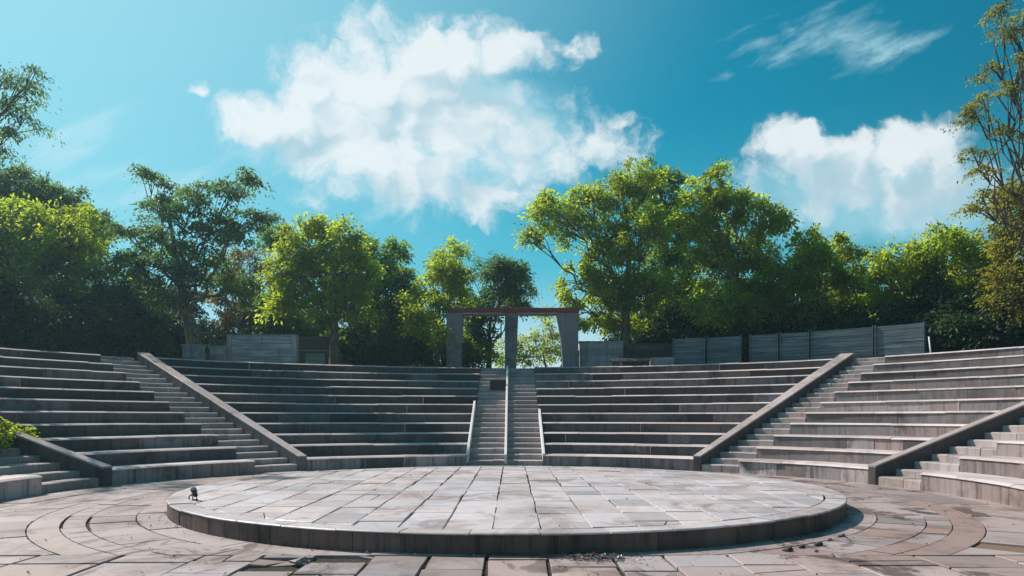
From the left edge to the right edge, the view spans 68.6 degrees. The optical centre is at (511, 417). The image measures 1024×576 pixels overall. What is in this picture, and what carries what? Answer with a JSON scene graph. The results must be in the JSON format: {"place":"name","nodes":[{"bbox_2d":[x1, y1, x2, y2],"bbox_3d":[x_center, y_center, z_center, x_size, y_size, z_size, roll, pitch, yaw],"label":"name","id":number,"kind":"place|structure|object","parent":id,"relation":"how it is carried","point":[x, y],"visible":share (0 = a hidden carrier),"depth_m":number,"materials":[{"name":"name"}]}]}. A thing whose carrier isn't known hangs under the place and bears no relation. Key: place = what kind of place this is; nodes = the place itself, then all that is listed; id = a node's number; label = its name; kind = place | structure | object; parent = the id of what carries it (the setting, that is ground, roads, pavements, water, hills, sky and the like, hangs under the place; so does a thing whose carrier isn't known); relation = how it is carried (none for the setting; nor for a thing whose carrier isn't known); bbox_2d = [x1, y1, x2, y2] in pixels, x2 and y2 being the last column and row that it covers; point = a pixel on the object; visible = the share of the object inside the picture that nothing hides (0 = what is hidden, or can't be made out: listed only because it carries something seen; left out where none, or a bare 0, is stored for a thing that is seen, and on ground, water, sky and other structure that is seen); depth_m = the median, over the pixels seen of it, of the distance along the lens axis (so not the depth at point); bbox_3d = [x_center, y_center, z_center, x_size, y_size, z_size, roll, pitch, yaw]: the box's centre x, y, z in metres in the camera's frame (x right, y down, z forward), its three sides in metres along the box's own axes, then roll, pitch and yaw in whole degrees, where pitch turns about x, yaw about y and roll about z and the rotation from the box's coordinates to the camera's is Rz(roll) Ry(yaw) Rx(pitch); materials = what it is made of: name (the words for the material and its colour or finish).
{"place":"outdoors","nodes":[
{"label":"outdoors","id":0,"kind":"place"},
{"bbox_2d":[25,400,986,575],"bbox_3d":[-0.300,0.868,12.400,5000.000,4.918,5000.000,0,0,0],"label":"ground","id":1,"kind":"structure","parent":0,"point":[349,560],"depth_m":6.99,"materials":[{"name":"grey stone"}]},
{"bbox_2d":[0,417,40,453],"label":"leafy bush","id":2,"kind":"object","parent":1,"relation":"on","point":[6,433],"visible":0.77,"depth_m":14.03,"materials":[{"name":"green plant"}]},
{"bbox_2d":[0,475,42,499],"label":"seating terrace","id":3,"kind":"structure","parent":1,"relation":"on","point":[13,486],"depth_m":12.46,"materials":[{"name":"stone"}]},
{"bbox_2d":[0,239,65,348],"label":"understorey shrub","id":4,"kind":"object","parent":1,"relation":"on","point":[9,296],"visible":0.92,"depth_m":23.29,"materials":[{"name":"green plant"}]},
{"bbox_2d":[0,62,65,176],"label":"broadleaf tree","id":5,"kind":"object","parent":1,"relation":"on","point":[8,131],"visible":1,"depth_m":20.00,"materials":[{"name":"green plant"}]},
{"bbox_2d":[0,448,98,493],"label":"stone stair","id":6,"kind":"object","parent":1,"relation":"on","point":[55,478],"visible":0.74,"depth_m":13.85,"materials":[{"name":"stone"}]},
{"bbox_2d":[0,272,112,355],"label":"understorey shrub","id":7,"kind":"object","parent":1,"relation":"on","point":[73,327],"visible":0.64,"depth_m":24.25,"materials":[{"name":"green plant"}]},
{"bbox_2d":[7,429,112,486],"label":"sloped parapet","id":8,"kind":"structure","parent":1,"relation":"on","point":[66,459],"depth_m":14.39,"materials":[{"name":"stone"}]},
{"bbox_2d":[0,192,130,298],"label":"broadleaf tree","id":9,"kind":"object","parent":1,"relation":"on","point":[47,246],"visible":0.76,"depth_m":26.90,"materials":[{"name":"green plant"}]},
{"bbox_2d":[0,160,132,263],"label":"broadleaf tree","id":10,"kind":"object","parent":1,"relation":"on","point":[41,189],"visible":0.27,"depth_m":31.23,"materials":[{"name":"green plant"}]},
{"bbox_2d":[68,278,183,360],"bbox_3d":[-13.612,-3.102,26.336,4.779,3.583,3.502,0,0,24],"label":"understorey shrub","id":11,"kind":"object","parent":1,"relation":"on","point":[127,331],"visible":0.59,"depth_m":25.62,"materials":[{"name":"green plant"}]},
{"bbox_2d":[0,348,254,484],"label":"seating terrace","id":12,"kind":"structure","parent":1,"relation":"on","point":[92,406],"depth_m":17.73,"materials":[{"name":"stone"}]},
{"bbox_2d":[86,273,168,311],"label":"broadleaf tree","id":13,"kind":"object","parent":1,"relation":"on","point":[125,283],"depth_m":31.38,"materials":[{"name":"green plant"}]},
{"bbox_2d":[130,275,207,358],"bbox_3d":[-14.317,-3.310,29.484,3.314,4.586,4.006,0,0,42],"label":"understorey shrub","id":14,"kind":"object","parent":1,"relation":"on","point":[177,337],"visible":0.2,"depth_m":29.41,"materials":[{"name":"green plant"}]},
{"bbox_2d":[146,282,225,354],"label":"broadleaf tree","id":15,"kind":"object","parent":1,"relation":"on","point":[194,308],"visible":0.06,"depth_m":33.60,"materials":[{"name":"green plant"}]},
{"bbox_2d":[81,163,293,359],"bbox_3d":[-11.458,-5.239,26.276,7.676,7.695,3.758,0,0,0],"label":"broadleaf tree","id":16,"kind":"object","parent":1,"relation":"on","point":[178,273],"visible":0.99,"depth_m":25.99,"materials":[{"name":"green plant"}]},
{"bbox_2d":[181,344,206,359],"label":"wall","id":17,"kind":"structure","parent":1,"relation":"on","point":[194,351],"depth_m":25.94,"materials":[{"name":"concrete"}]},
{"bbox_2d":[101,356,296,473],"bbox_3d":[-9.349,-0.227,20.784,9.287,3.267,1.140,0,0,37],"label":"stone stair","id":18,"kind":"object","parent":1,"relation":"on","point":[264,458],"visible":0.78,"depth_m":20.05,"materials":[{"name":"stone"}]},
{"bbox_2d":[195,316,230,359],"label":"broadleaf tree","id":19,"kind":"object","parent":1,"relation":"on","point":[206,323],"visible":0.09,"depth_m":35.64,"materials":[{"name":"green plant"}]},
{"bbox_2d":[208,346,230,360],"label":"wall","id":20,"kind":"structure","parent":1,"relation":"on","point":[219,353],"depth_m":26.46,"materials":[{"name":"concrete"}]},
{"bbox_2d":[137,352,306,470],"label":"sloped parapet","id":21,"kind":"structure","parent":1,"relation":"on","point":[244,423],"depth_m":20.40,"materials":[{"name":"stone"}]},
{"bbox_2d":[205,297,258,358],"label":"broadleaf tree","id":22,"kind":"object","parent":1,"relation":"on","point":[223,339],"visible":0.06,"depth_m":34.95,"materials":[{"name":"green plant"}]},
{"bbox_2d":[195,244,278,336],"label":"broadleaf tree","id":23,"kind":"object","parent":1,"relation":"on","point":[232,318],"visible":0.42,"depth_m":33.18,"materials":[{"name":"green plant"}]},
{"bbox_2d":[227,335,298,363],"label":"screen wall","id":24,"kind":"structure","parent":1,"relation":"on","point":[268,348],"depth_m":27.48,"materials":[{"name":"concrete"}]},
{"bbox_2d":[237,291,320,335],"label":"understorey shrub","id":25,"kind":"object","parent":1,"relation":"on","point":[271,328],"visible":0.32,"depth_m":31.46,"materials":[{"name":"green plant"}]},
{"bbox_2d":[299,336,329,363],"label":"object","id":26,"kind":"object","parent":1,"relation":"on","point":[313,350],"visible":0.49,"depth_m":30.50,"materials":[{"name":"concrete"}]},
{"bbox_2d":[246,209,389,364],"bbox_3d":[-7.680,-4.876,29.785,5.705,6.865,3.682,0,0,0],"label":"broadleaf tree","id":27,"kind":"object","parent":1,"relation":"on","point":[339,285],"visible":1,"depth_m":29.26,"materials":[{"name":"green plant"}]},
{"bbox_2d":[156,357,480,469],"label":"seating terrace","id":28,"kind":"structure","parent":1,"relation":"on","point":[328,417],"depth_m":22.86,"materials":[{"name":"stone"}]},
{"bbox_2d":[466,401,475,462],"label":"stair kerb","id":29,"kind":"structure","parent":28,"relation":"on","point":[471,431],"depth_m":21.67,"materials":[{"name":"stone"}]},
{"bbox_2d":[281,309,361,364],"bbox_3d":[-8.156,-3.321,32.505,4.112,4.623,3.880,0,0,21],"label":"understorey shrub","id":30,"kind":"object","parent":1,"relation":"on","point":[323,329],"visible":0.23,"depth_m":31.90,"materials":[{"name":"green plant"}]},
{"bbox_2d":[249,222,430,364],"bbox_3d":[-7.524,-5.119,32.461,8.026,7.371,4.117,0,0,0],"label":"broadleaf tree","id":31,"kind":"object","parent":1,"relation":"on","point":[398,272],"visible":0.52,"depth_m":32.32,"materials":[{"name":"green plant"}]},
{"bbox_2d":[329,319,405,365],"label":"understorey shrub","id":32,"kind":"object","parent":1,"relation":"on","point":[357,332],"visible":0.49,"depth_m":32.23,"materials":[{"name":"green plant"}]},
{"bbox_2d":[347,312,432,366],"bbox_3d":[-5.531,-3.014,33.384,3.346,3.810,4.339,0,0,43],"label":"understorey shrub","id":33,"kind":"object","parent":1,"relation":"on","point":[386,327],"visible":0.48,"depth_m":32.37,"materials":[{"name":"green plant"}]},
{"bbox_2d":[393,305,444,366],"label":"understorey shrub","id":34,"kind":"object","parent":1,"relation":"on","point":[422,362],"visible":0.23,"depth_m":33.33,"materials":[{"name":"green plant"}]},
{"bbox_2d":[389,235,480,366],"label":"broadleaf tree","id":35,"kind":"object","parent":1,"relation":"on","point":[448,275],"visible":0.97,"depth_m":29.53,"materials":[{"name":"green plant"}]},
{"bbox_2d":[415,324,504,367],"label":"understorey shrub","id":36,"kind":"object","parent":1,"relation":"on","point":[469,358],"visible":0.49,"depth_m":32.89,"materials":[{"name":"green plant"}]},
{"bbox_2d":[452,250,541,367],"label":"broadleaf tree","id":37,"kind":"object","parent":1,"relation":"on","point":[509,291],"visible":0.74,"depth_m":33.30,"materials":[{"name":"green plant"}]},
{"bbox_2d":[469,368,542,465],"bbox_3d":[-0.170,-0.227,24.745,1.986,3.268,9.158,0,0,0],"label":"stone stair","id":38,"kind":"object","parent":1,"relation":"on","point":[487,448],"visible":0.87,"depth_m":22.91,"materials":[{"name":"stone"}]},
{"bbox_2d":[490,380,505,389],"bbox_3d":[-0.478,-1.115,25.860,0.560,0.355,0.180,0,0,0],"label":"cover plate","id":39,"kind":"object","parent":38,"relation":"on","point":[497,384],"visible":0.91,"depth_m":25.77,"materials":[{"name":"black metal"}]},
{"bbox_2d":[504,366,507,463],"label":"stair kerb","id":40,"kind":"structure","parent":38,"relation":"on","point":[506,429],"depth_m":22.73,"materials":[{"name":"stone"}]},
{"bbox_2d":[446,308,578,367],"bbox_3d":[0.015,-2.800,29.185,5.224,2.841,0.730,0,0,0],"label":"entrance portal","id":41,"kind":"object","parent":1,"relation":"on","point":[567,320],"visible":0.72,"depth_m":28.90,"materials":[{"name":"concrete"}]},
{"bbox_2d":[494,306,561,368],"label":"broadleaf tree","id":42,"kind":"object","parent":1,"relation":"on","point":[549,351],"visible":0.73,"depth_m":35.74,"materials":[{"name":"green plant"}]},
{"bbox_2d":[560,336,624,366],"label":"understorey shrub","id":43,"kind":"object","parent":1,"relation":"on","point":[578,350],"visible":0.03,"depth_m":31.13,"materials":[{"name":"green plant"}]},
{"bbox_2d":[578,341,623,366],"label":"block wall","id":44,"kind":"structure","parent":1,"relation":"on","point":[597,353],"depth_m":29.20,"materials":[{"name":"concrete"}]},
{"bbox_2d":[510,156,701,365],"bbox_3d":[3.778,-6.104,30.904,7.690,9.300,3.990,0,0,0],"label":"broadleaf tree","id":45,"kind":"object","parent":1,"relation":"on","point":[625,300],"visible":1,"depth_m":30.55,"materials":[{"name":"green plant"}]},
{"bbox_2d":[610,358,650,365],"bbox_3d":[4.367,-1.821,27.650,1.431,0.682,0.500,0,0,0],"label":"stone bench","id":46,"kind":"object","parent":1,"relation":"on","point":[644,361],"visible":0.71,"depth_m":27.41,"materials":[{"name":"stone"}]},
{"bbox_2d":[596,271,682,342],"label":"broadleaf tree","id":47,"kind":"object","parent":1,"relation":"on","point":[608,336],"visible":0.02,"depth_m":34.18,"materials":[{"name":"green plant"}]},
{"bbox_2d":[626,343,672,365],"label":"block wall","id":48,"kind":"structure","parent":1,"relation":"on","point":[649,350],"depth_m":29.79,"materials":[{"name":"grey concrete"}]},
{"bbox_2d":[650,358,673,365],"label":"stone block","id":49,"kind":"structure","parent":1,"relation":"on","point":[661,361],"depth_m":27.60,"materials":[{"name":"stone"}]},
{"bbox_2d":[625,153,720,336],"bbox_3d":[7.332,-6.722,33.613,4.328,10.543,4.560,0,0,-34],"label":"broadleaf tree","id":50,"kind":"object","parent":1,"relation":"on","point":[662,258],"visible":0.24,"depth_m":33.51,"materials":[{"name":"green plant"}]},
{"bbox_2d":[631,298,723,363],"bbox_3d":[6.990,-3.157,31.305,4.822,3.614,3.242,0,0,0],"label":"understorey shrub","id":51,"kind":"object","parent":1,"relation":"on","point":[677,329],"visible":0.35,"depth_m":30.81,"materials":[{"name":"green plant"}]},
{"bbox_2d":[534,359,831,470],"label":"seating terrace","id":52,"kind":"structure","parent":1,"relation":"on","point":[670,417],"depth_m":22.90,"materials":[{"name":"stone"}]},
{"bbox_2d":[538,409,544,459],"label":"stair kerb","id":53,"kind":"structure","parent":52,"relation":"on","point":[541,433],"depth_m":21.72,"materials":[{"name":"stone"}]},
{"bbox_2d":[673,336,705,364],"bbox_3d":[6.697,-2.150,28.357,1.219,1.780,0.170,0,0,24],"label":"fence panel","id":54,"kind":"object","parent":1,"relation":"on","point":[683,354],"visible":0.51,"depth_m":28.32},
{"bbox_2d":[662,270,732,331],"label":"broadleaf tree","id":55,"kind":"object","parent":1,"relation":"on","point":[716,278],"depth_m":36.16,"materials":[{"name":"green plant"}]},
{"bbox_2d":[686,308,733,350],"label":"understorey shrub","id":56,"kind":"object","parent":1,"relation":"on","point":[715,332],"visible":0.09,"depth_m":31.54,"materials":[{"name":"green plant"}]},
{"bbox_2d":[707,334,741,363],"bbox_3d":[7.867,-2.150,27.791,1.246,1.780,0.170,0,0,28],"label":"fence panel","id":57,"kind":"object","parent":1,"relation":"on","point":[730,347],"visible":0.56,"depth_m":27.76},
{"bbox_2d":[657,157,802,349],"bbox_3d":[8.437,-5.785,29.260,5.634,8.690,3.700,0,0,0],"label":"broadleaf tree","id":58,"kind":"object","parent":1,"relation":"on","point":[740,295],"visible":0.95,"depth_m":29.05,"materials":[{"name":"green plant"}]},
{"bbox_2d":[720,295,807,362],"bbox_3d":[9.963,-3.247,29.788,3.388,4.158,4.872,0,0,31],"label":"understorey shrub","id":59,"kind":"object","parent":1,"relation":"on","point":[775,329],"visible":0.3,"depth_m":29.12,"materials":[{"name":"green plant"}]},
{"bbox_2d":[749,332,778,362],"bbox_3d":[9.097,-2.150,27.077,1.008,1.780,0.170,0,0,33],"label":"fence panel","id":60,"kind":"object","parent":1,"relation":"on","point":[761,345],"visible":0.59,"depth_m":27.05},
{"bbox_2d":[693,353,853,470],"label":"sloped parapet","id":61,"kind":"structure","parent":1,"relation":"on","point":[782,402],"depth_m":20.56,"materials":[{"name":"stone"}]},
{"bbox_2d":[702,357,884,472],"bbox_3d":[8.546,-0.224,21.014,9.223,3.262,1.018,0,0,-40],"label":"stone stair","id":62,"kind":"object","parent":1,"relation":"on","point":[728,461],"visible":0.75,"depth_m":20.19,"materials":[{"name":"stone"}]},
{"bbox_2d":[780,330,809,360],"bbox_3d":[9.981,-2.150,26.472,1.007,1.780,0.170,0,0,36],"label":"fence panel","id":63,"kind":"object","parent":1,"relation":"on","point":[798,341],"visible":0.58,"depth_m":26.44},
{"bbox_2d":[750,223,883,352],"bbox_3d":[11.958,-4.393,28.768,5.427,5.905,3.900,0,0,0],"label":"broadleaf tree","id":64,"kind":"object","parent":1,"relation":"on","point":[811,262],"visible":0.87,"depth_m":28.50,"materials":[{"name":"green plant"}]},
{"bbox_2d":[789,303,895,359],"bbox_3d":[12.226,-2.599,27.587,4.045,3.349,3.921,0,0,0],"label":"understorey shrub","id":65,"kind":"object","parent":1,"relation":"on","point":[858,320],"visible":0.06,"depth_m":27.27,"materials":[{"name":"green plant"}]},
{"bbox_2d":[811,325,874,361],"bbox_3d":[11.197,-2.150,25.468,2.025,1.780,0.170,0,0,41],"label":"fence panel","id":66,"kind":"object","parent":1,"relation":"on","point":[849,340],"visible":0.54,"depth_m":25.40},
{"bbox_2d":[823,263,890,324],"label":"broadleaf tree","id":67,"kind":"object","parent":1,"relation":"on","point":[863,290],"visible":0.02,"depth_m":31.89,"materials":[{"name":"green plant"}]},
{"bbox_2d":[738,346,1023,483],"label":"seating terrace","id":68,"kind":"structure","parent":1,"relation":"on","point":[892,405],"depth_m":18.00,"materials":[{"name":"stone"}]},
{"bbox_2d":[848,247,913,328],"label":"broadleaf tree","id":69,"kind":"object","parent":1,"relation":"on","point":[867,273],"visible":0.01,"depth_m":33.76,"materials":[{"name":"green plant"}]},
{"bbox_2d":[875,321,925,356],"bbox_3d":[12.510,-2.150,24.203,0.170,1.780,1.505,0,0,-43],"label":"fence panel","id":70,"kind":"object","parent":1,"relation":"on","point":[904,338],"visible":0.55,"depth_m":24.15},
{"bbox_2d":[865,268,978,354],"bbox_3d":[14.172,-3.375,26.196,3.629,3.935,4.109,0,0,14],"label":"understorey shrub","id":71,"kind":"object","parent":1,"relation":"on","point":[899,315],"visible":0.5,"depth_m":25.55,"materials":[{"name":"green plant"}]},
{"bbox_2d":[881,249,967,298],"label":"broadleaf tree","id":72,"kind":"object","parent":1,"relation":"on","point":[940,264],"depth_m":28.70,"materials":[{"name":"green plant"}]},
{"bbox_2d":[855,219,1015,332],"bbox_3d":[15.460,-4.218,26.999,5.976,5.540,3.841,0,0,15],"label":"broadleaf tree","id":73,"kind":"object","parent":1,"relation":"on","point":[922,263],"visible":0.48,"depth_m":26.35,"materials":[{"name":"green plant"}]},
{"bbox_2d":[868,401,1023,484],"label":"sloped parapet","id":74,"kind":"structure","parent":1,"relation":"on","point":[940,444],"depth_m":14.94,"materials":[{"name":"stone"}]},
{"bbox_2d":[878,417,1023,489],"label":"stone stair","id":75,"kind":"object","parent":1,"relation":"on","point":[911,478],"visible":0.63,"depth_m":14.46,"materials":[{"name":"stone"}]},
{"bbox_2d":[934,274,983,342],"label":"understorey shrub","id":76,"kind":"object","parent":1,"relation":"on","point":[972,290],"visible":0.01,"depth_m":26.74,"materials":[{"name":"green plant"}]},
{"bbox_2d":[920,441,1023,508],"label":"seating terrace","id":77,"kind":"structure","parent":1,"relation":"on","point":[999,478],"depth_m":12.70,"materials":[{"name":"stone"}]},
{"bbox_2d":[926,287,1023,351],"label":"understorey shrub","id":78,"kind":"object","parent":1,"relation":"on","point":[989,334],"visible":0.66,"depth_m":23.81,"materials":[{"name":"green plant"}]},
{"bbox_2d":[940,0,1023,263],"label":"broadleaf tree","id":79,"kind":"object","parent":1,"relation":"on","point":[1014,29],"visible":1,"depth_m":20.32,"materials":[{"name":"green plant"}]},
{"bbox_2d":[969,166,1023,331],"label":"broadleaf tree","id":80,"kind":"object","parent":1,"relation":"on","point":[1009,269],"visible":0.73,"depth_m":23.71,"materials":[{"name":"green plant"}]},
{"bbox_2d":[1006,301,1023,346],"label":"understorey shrub","id":81,"kind":"object","parent":1,"relation":"on","point":[1020,334],"visible":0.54,"depth_m":23.38,"materials":[{"name":"green plant"}]},
{"bbox_2d":[4,471,1013,575],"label":"dead leaves","id":82,"kind":"object","parent":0,"point":[517,553],"visible":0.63,"depth_m":7.97,"materials":[{"name":"brown plant"}]},
{"bbox_2d":[0,465,1023,575],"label":"plaza paving","id":83,"kind":"structure","parent":0,"point":[867,545],"depth_m":7.51,"materials":[{"name":"stone"}]},
{"bbox_2d":[289,556,307,563],"bbox_3d":[-1.936,1.288,6.797,0.178,0.059,0.107,0,0,0],"label":"paving fragment","id":84,"kind":"object","parent":83,"relation":"on","point":[302,560],"visible":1,"depth_m":6.77,"materials":[{"name":"stone"}]},
{"bbox_2d":[167,466,846,557],"bbox_3d":[-0.073,1.235,12.239,10.115,0.270,10.109,0,0,0],"label":"round stage","id":85,"kind":"object","parent":83,"relation":"on","point":[409,509],"visible":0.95,"depth_m":9.08,"materials":[{"name":"stone"}]},
{"bbox_2d":[190,487,197,500],"bbox_3d":[-4.250,1.018,10.040,0.083,0.183,0.129,0,0,0],"label":"floor spotlight","id":86,"kind":"object","parent":85,"relation":"on","point":[193,490],"visible":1,"depth_m":10.03,"materials":[{"name":"black metal"}]},
{"bbox_2d":[547,551,654,560],"bbox_3d":[0.801,1.293,7.006,1.003,0.053,0.464,0,0,-6],"label":"leaf debris","id":87,"kind":"object","parent":83,"relation":"on","point":[600,557],"visible":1,"depth_m":6.99,"materials":[{"name":"brown plant"}]},
{"bbox_2d":[782,547,793,550],"bbox_3d":[2.724,1.296,7.412,0.102,0.041,0.060,0,0,-25],"label":"stone chip","id":88,"kind":"object","parent":83,"relation":"on","point":[788,549],"visible":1,"depth_m":7.40,"materials":[{"name":"grey stone"}]},
{"bbox_2d":[814,541,822,545],"bbox_3d":[3.162,1.298,7.739,0.093,0.039,0.070,0,0,19],"label":"stone chip","id":89,"kind":"object","parent":83,"relation":"on","point":[819,543],"visible":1,"depth_m":7.72,"materials":[{"name":"grey stone"}]},
{"bbox_2d":[0,0,1023,367],"label":"sky","id":90,"kind":"structure","parent":0,"point":[426,122],"materials":[{"name":"blue"}]}
]}

